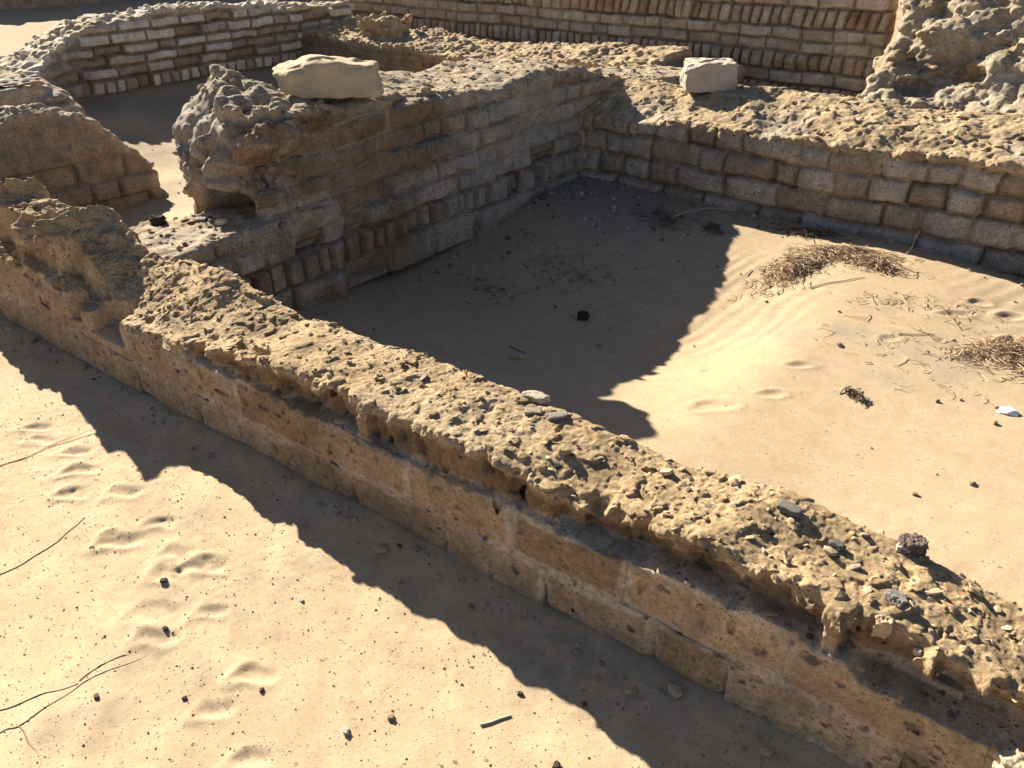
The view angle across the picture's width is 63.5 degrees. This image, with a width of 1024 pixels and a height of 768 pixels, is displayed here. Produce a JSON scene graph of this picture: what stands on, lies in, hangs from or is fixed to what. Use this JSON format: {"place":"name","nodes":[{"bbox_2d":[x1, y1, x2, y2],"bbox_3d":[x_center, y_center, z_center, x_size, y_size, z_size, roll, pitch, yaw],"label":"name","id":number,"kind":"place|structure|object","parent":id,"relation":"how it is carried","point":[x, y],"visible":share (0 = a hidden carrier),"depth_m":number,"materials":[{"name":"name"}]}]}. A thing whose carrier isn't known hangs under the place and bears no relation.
{"place":"outdoors","nodes":[
{"label":"outdoors","id":0,"kind":"place"},
{"bbox_2d":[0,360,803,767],"bbox_3d":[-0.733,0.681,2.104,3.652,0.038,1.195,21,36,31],"label":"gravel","id":1,"kind":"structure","parent":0,"point":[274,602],"depth_m":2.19,"materials":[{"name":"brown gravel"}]},
{"bbox_2d":[0,0,1023,767],"bbox_3d":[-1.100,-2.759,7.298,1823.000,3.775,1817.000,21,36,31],"label":"ground","id":2,"kind":"structure","parent":0,"point":[704,370],"depth_m":2.69,"materials":[{"name":"beige sand"}]},
{"bbox_2d":[0,516,84,573],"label":"dry twig","id":3,"kind":"object","parent":2,"relation":"on","point":[41,551],"visible":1,"depth_m":2.44,"materials":[{"name":"wood"}]},
{"bbox_2d":[0,71,86,116],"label":"mudbrick pier","id":4,"kind":"structure","parent":2,"relation":"on","point":[17,89],"depth_m":6.17,"materials":[{"name":"beige brick"}]},
{"bbox_2d":[0,424,112,465],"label":"dry twig","id":5,"kind":"object","parent":2,"relation":"on","point":[52,444],"visible":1,"depth_m":2.92,"materials":[{"name":"wood"}]},
{"bbox_2d":[0,0,124,9],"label":"mudbrick wall","id":6,"kind":"structure","parent":2,"relation":"on","point":[10,4],"depth_m":10.49,"materials":[{"name":"beige brick"}]},
{"bbox_2d":[0,654,141,765],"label":"dry root","id":7,"kind":"object","parent":2,"relation":"on","point":[20,727],"visible":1,"depth_m":1.98,"materials":[{"name":"wood"}]},
{"bbox_2d":[0,103,168,208],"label":"mudbrick wall","id":8,"kind":"structure","parent":2,"relation":"on","point":[75,159],"depth_m":5.18,"materials":[{"name":"brown brick"}]},
{"bbox_2d":[160,577,167,582],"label":"pebble","id":9,"kind":"object","parent":2,"relation":"on","point":[163,580],"visible":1,"depth_m":2.31,"materials":[{"name":"stone"}]},
{"bbox_2d":[0,0,352,101],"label":"mudbrick wall","id":10,"kind":"structure","parent":2,"relation":"on","point":[80,58],"depth_m":8.09,"materials":[{"name":"beige brick"}]},
{"bbox_2d":[343,726,349,734],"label":"pebble","id":11,"kind":"object","parent":2,"relation":"on","point":[346,730],"visible":1,"depth_m":1.90,"materials":[{"name":"stone"}]},
{"bbox_2d":[387,714,393,720],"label":"pebble","id":12,"kind":"object","parent":2,"relation":"on","point":[390,717],"visible":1,"depth_m":1.93,"materials":[{"name":"stone"}]},
{"bbox_2d":[130,56,745,309],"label":"mudbrick wall","id":13,"kind":"structure","parent":2,"relation":"on","point":[332,200],"depth_m":4.21,"materials":[{"name":"beige brick"}]},
{"bbox_2d":[149,214,167,225],"bbox_3d":[-1.649,-0.760,3.855,0.065,0.053,0.059,12,32,20],"label":"black stone","id":14,"kind":"object","parent":13,"relation":"on","point":[157,220],"visible":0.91,"depth_m":3.84,"materials":[{"name":"stone"}]},
{"bbox_2d":[192,216,208,222],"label":"grey stone","id":15,"kind":"object","parent":13,"relation":"on","point":[200,219],"visible":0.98,"depth_m":3.85,"materials":[{"name":"stone"}]},
{"bbox_2d":[201,210,220,216],"bbox_3d":[-1.433,-0.813,3.946,0.093,0.018,0.053,13,32,21],"label":"grey stone","id":16,"kind":"object","parent":13,"relation":"on","point":[209,213],"visible":0.88,"depth_m":3.93,"materials":[{"name":"stone"}]},
{"bbox_2d":[212,214,224,217],"bbox_3d":[-1.377,-0.792,3.897,0.054,0.010,0.043,11,32,18],"label":"pottery sherd","id":17,"kind":"object","parent":13,"relation":"on","point":[218,216],"visible":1,"depth_m":3.89,"materials":[{"name":"ceramic"}]},
{"bbox_2d":[215,218,228,225],"bbox_3d":[-1.338,-0.747,3.809,0.058,0.025,0.044,4,30,8],"label":"stone chip","id":18,"kind":"object","parent":13,"relation":"on","point":[220,221],"visible":1,"depth_m":3.79,"materials":[{"name":"stone"}]},
{"bbox_2d":[272,54,383,98],"bbox_3d":[-0.891,-1.492,4.001,0.535,0.174,0.293,-2,30,-3],"label":"limestone block","id":19,"kind":"object","parent":13,"relation":"on","point":[310,76],"depth_m":3.90,"materials":[{"name":"beige stone"}]},
{"bbox_2d":[148,55,662,249],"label":"rubble chips","id":20,"kind":"object","parent":13,"relation":"on","point":[422,89],"visible":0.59,"depth_m":4.08,"materials":[{"name":"beige stone"}]},
{"bbox_2d":[457,269,520,303],"bbox_3d":[-0.114,-0.535,4.492,0.355,0.030,0.457,-8,31,-14],"label":"dry weed","id":21,"kind":"object","parent":2,"relation":"on","point":[494,295],"visible":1,"depth_m":4.46,"materials":[{"name":"plant"}]},
{"bbox_2d":[480,715,510,725],"bbox_3d":[-0.038,0.788,1.936,0.077,0.007,0.008,-10,32,-17],"label":"bleached stick","id":22,"kind":"object","parent":2,"relation":"on","point":[489,722],"visible":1,"depth_m":1.93,"materials":[{"name":"wood"}]},
{"bbox_2d":[300,11,692,72],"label":"mudbrick wall","id":23,"kind":"structure","parent":2,"relation":"on","point":[394,50],"depth_m":8.53,"materials":[{"name":"beige brick"}]},
{"bbox_2d":[316,26,682,64],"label":"rubble chips","id":24,"kind":"object","parent":23,"relation":"on","point":[423,28],"visible":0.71,"depth_m":8.28,"materials":[{"name":"beige stone"}]},
{"bbox_2d":[1,178,1021,767],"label":"wall crumbs","id":25,"kind":"object","parent":2,"relation":"on","point":[675,690],"depth_m":2.71,"materials":[{"name":"brown stone"}]},
{"bbox_2d":[0,177,1023,767],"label":"mudbrick wall","id":26,"kind":"structure","parent":2,"relation":"on","point":[684,595],"depth_m":2.12,"materials":[{"name":"brown brick"}]},
{"bbox_2d":[0,177,1023,729],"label":"rubble chips","id":27,"kind":"object","parent":26,"relation":"on","point":[736,481],"visible":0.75,"depth_m":2.03,"materials":[{"name":"brown stone"}]},
{"bbox_2d":[524,407,541,414],"bbox_3d":[0.059,0.076,2.298,0.053,0.010,0.031,1,30,2],"label":"flat stone","id":28,"kind":"object","parent":26,"relation":"on","point":[531,411],"visible":1,"depth_m":2.29,"materials":[{"name":"stone"}]},
{"bbox_2d":[521,390,549,403],"bbox_3d":[0.067,0.037,2.367,0.081,0.024,0.044,17,34,26],"label":"flat stone","id":29,"kind":"object","parent":26,"relation":"on","point":[538,397],"visible":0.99,"depth_m":2.35,"materials":[{"name":"stone"}]},
{"bbox_2d":[546,411,567,420],"bbox_3d":[0.123,0.088,2.282,0.066,0.012,0.032,-8,31,-13],"label":"flat stone","id":30,"kind":"object","parent":26,"relation":"on","point":[554,416],"visible":1,"depth_m":2.27,"materials":[{"name":"stone"}]},
{"bbox_2d":[558,445,570,455],"bbox_3d":[0.136,0.171,2.146,0.035,0.018,0.030,1,30,2],"label":"round stone","id":31,"kind":"object","parent":26,"relation":"on","point":[563,450],"visible":1,"depth_m":2.14,"materials":[{"name":"stone"}]},
{"bbox_2d":[776,500,802,516],"bbox_3d":[0.644,0.290,1.919,0.032,0.019,0.059,-26,39,-37],"label":"slate chip","id":32,"kind":"object","parent":26,"relation":"on","point":[788,508],"visible":1,"depth_m":1.91,"materials":[{"name":"stone"}]},
{"bbox_2d":[828,538,846,550],"bbox_3d":[0.726,0.359,1.845,0.022,0.016,0.037,-20,35,-30],"label":"slate chip","id":33,"kind":"object","parent":26,"relation":"on","point":[837,544],"visible":1,"depth_m":1.84,"materials":[{"name":"stone"}]},
{"bbox_2d":[870,613,893,638],"bbox_3d":[0.759,0.495,1.694,0.038,0.047,0.033,10,31,16],"label":"clay lump","id":34,"kind":"object","parent":26,"relation":"on","point":[882,626],"visible":1,"depth_m":1.68,"materials":[{"name":"stone"}]},
{"bbox_2d":[884,588,908,608],"bbox_3d":[0.800,0.446,1.717,0.032,0.023,0.049,-13,32,-21],"label":"rough grey stone lump","id":35,"kind":"object","parent":26,"relation":"on","point":[895,597],"visible":1,"depth_m":1.71,"materials":[{"name":"stone"}]},
{"bbox_2d":[896,543,909,553],"bbox_3d":[0.867,0.364,1.833,0.028,0.018,0.022,13,32,21],"label":"pale pebble","id":36,"kind":"object","parent":26,"relation":"on","point":[898,547],"visible":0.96,"depth_m":1.83,"materials":[{"name":"stone"}]},
{"bbox_2d":[896,532,928,556],"bbox_3d":[0.891,0.356,1.837,0.062,0.036,0.050,7,31,12],"label":"dark stone","id":37,"kind":"object","parent":26,"relation":"on","point":[915,544],"visible":0.96,"depth_m":1.82,"materials":[{"name":"stone"}]},
{"bbox_2d":[913,648,921,655],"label":"white pebble","id":38,"kind":"object","parent":26,"relation":"on","point":[917,651],"visible":1,"depth_m":1.65,"materials":[{"name":"stone"}]},
{"bbox_2d":[992,748,1023,767],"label":"clay lump","id":39,"kind":"object","parent":26,"relation":"on","point":[1011,758],"visible":1,"depth_m":1.53,"materials":[{"name":"soil"}]},
{"bbox_2d":[509,351,521,359],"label":"grey stone","id":40,"kind":"object","parent":2,"relation":"on","point":[517,355],"visible":1,"depth_m":3.65,"materials":[{"name":"stone"}]},
{"bbox_2d":[552,760,560,767],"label":"pebble","id":41,"kind":"object","parent":2,"relation":"on","point":[557,764],"visible":1,"depth_m":1.83,"materials":[{"name":"stone"}]},
{"bbox_2d":[500,251,620,292],"bbox_3d":[0.241,-0.634,4.606,0.800,0.067,0.363,16,34,26],"label":"dry weed","id":42,"kind":"object","parent":2,"relation":"on","point":[571,270],"visible":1,"depth_m":4.57,"materials":[{"name":"plant"}]},
{"bbox_2d":[577,311,589,320],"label":"black stone","id":43,"kind":"object","parent":2,"relation":"on","point":[583,315],"visible":1,"depth_m":4.14,"materials":[{"name":"stone"}]},
{"bbox_2d":[312,0,898,95],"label":"mudbrick wall","id":44,"kind":"structure","parent":2,"relation":"on","point":[835,46],"depth_m":7.81,"materials":[{"name":"beige brick"}]},
{"bbox_2d":[633,206,698,229],"bbox_3d":[0.904,-1.005,5.012,0.402,0.062,0.322,21,36,31],"label":"dry weed","id":45,"kind":"object","parent":2,"relation":"on","point":[662,218],"visible":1,"depth_m":5.00,"materials":[{"name":"plant"}]},
{"bbox_2d":[670,207,737,218],"bbox_3d":[1.166,-1.050,5.065,0.433,0.051,0.056,-5,30,-8],"label":"dry reed","id":46,"kind":"object","parent":2,"relation":"on","point":[683,212],"visible":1,"depth_m":5.07,"materials":[{"name":"plant"}]},
{"bbox_2d":[700,222,730,235],"bbox_3d":[1.192,-0.932,4.880,0.162,0.056,0.213,-2,30,-3],"label":"dry weed","id":47,"kind":"object","parent":2,"relation":"on","point":[714,225],"visible":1,"depth_m":4.87,"materials":[{"name":"plant"}]},
{"bbox_2d":[576,76,1023,277],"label":"mudbrick wall","id":48,"kind":"structure","parent":2,"relation":"on","point":[966,204],"depth_m":4.81,"materials":[{"name":"beige brick"}]},
{"bbox_2d":[680,57,737,92],"bbox_3d":[1.296,-2.034,5.439,0.351,0.193,0.253,2,30,3],"label":"limestone block","id":49,"kind":"object","parent":48,"relation":"on","point":[703,75],"depth_m":5.34,"materials":[{"name":"beige stone"}]},
{"bbox_2d":[593,75,1022,162],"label":"rubble chips","id":50,"kind":"object","parent":48,"relation":"on","point":[660,99],"visible":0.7,"depth_m":4.77,"materials":[{"name":"beige stone"}]},
{"bbox_2d":[758,223,856,240],"bbox_3d":[1.704,-0.889,4.763,0.576,0.065,0.224,21,36,31],"label":"dry weed","id":51,"kind":"object","parent":2,"relation":"on","point":[816,233],"visible":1,"depth_m":4.74,"materials":[{"name":"plant"}]},
{"bbox_2d":[726,240,933,299],"bbox_3d":[1.619,-0.639,4.401,1.077,0.181,0.605,-1,30,-2],"label":"straw heap","id":52,"kind":"object","parent":2,"relation":"on","point":[870,257],"visible":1,"depth_m":4.34,"materials":[{"name":"brown plant"}]},
{"bbox_2d":[809,277,864,287],"bbox_3d":[1.631,-0.509,4.147,0.293,0.039,0.012,-5,30,-8],"label":"dry twig","id":53,"kind":"object","parent":2,"relation":"on","point":[834,281],"visible":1,"depth_m":4.14,"materials":[{"name":"wood"}]},
{"bbox_2d":[840,386,869,407],"bbox_3d":[1.358,0.036,3.228,0.100,0.037,0.142,-16,34,-25],"label":"dry weed","id":54,"kind":"object","parent":2,"relation":"on","point":[851,391],"visible":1,"depth_m":3.23,"materials":[{"name":"plant"}]},
{"bbox_2d":[811,291,1006,405],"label":"plant litter","id":55,"kind":"object","parent":2,"relation":"on","point":[916,329],"visible":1,"depth_m":3.77,"materials":[{"name":"plant"}]},
{"bbox_2d":[906,230,919,253],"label":"dry reed","id":56,"kind":"object","parent":2,"relation":"on","point":[908,251],"visible":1,"depth_m":4.42,"materials":[{"name":"plant"}]},
{"bbox_2d":[898,333,933,334],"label":"dry twig","id":57,"kind":"object","parent":2,"relation":"on","point":[912,334],"visible":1,"depth_m":3.67,"materials":[{"name":"wood"}]},
{"bbox_2d":[856,0,1023,112],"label":"mudbrick wall","id":58,"kind":"structure","parent":2,"relation":"on","point":[962,55],"depth_m":6.28,"materials":[{"name":"beige stone"}]},
{"bbox_2d":[942,308,960,328],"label":"dry twig","id":59,"kind":"object","parent":2,"relation":"on","point":[951,316],"visible":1,"depth_m":3.79,"materials":[{"name":"wood"}]},
{"bbox_2d":[912,332,1023,382],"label":"straw heap","id":60,"kind":"object","parent":2,"relation":"on","point":[1018,347],"visible":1,"depth_m":3.50,"materials":[{"name":"brown plant"}]},
{"bbox_2d":[997,407,1018,416],"bbox_3d":[1.873,0.100,3.118,0.071,0.018,0.056,21,36,31],"label":"paper scrap","id":61,"kind":"object","parent":2,"relation":"on","point":[1011,411],"visible":1,"depth_m":3.11,"materials":[{"name":"paper"}]},
{"bbox_2d":[112,111,1023,485],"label":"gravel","id":62,"kind":"structure","parent":0,"point":[614,207],"depth_m":4.83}
]}

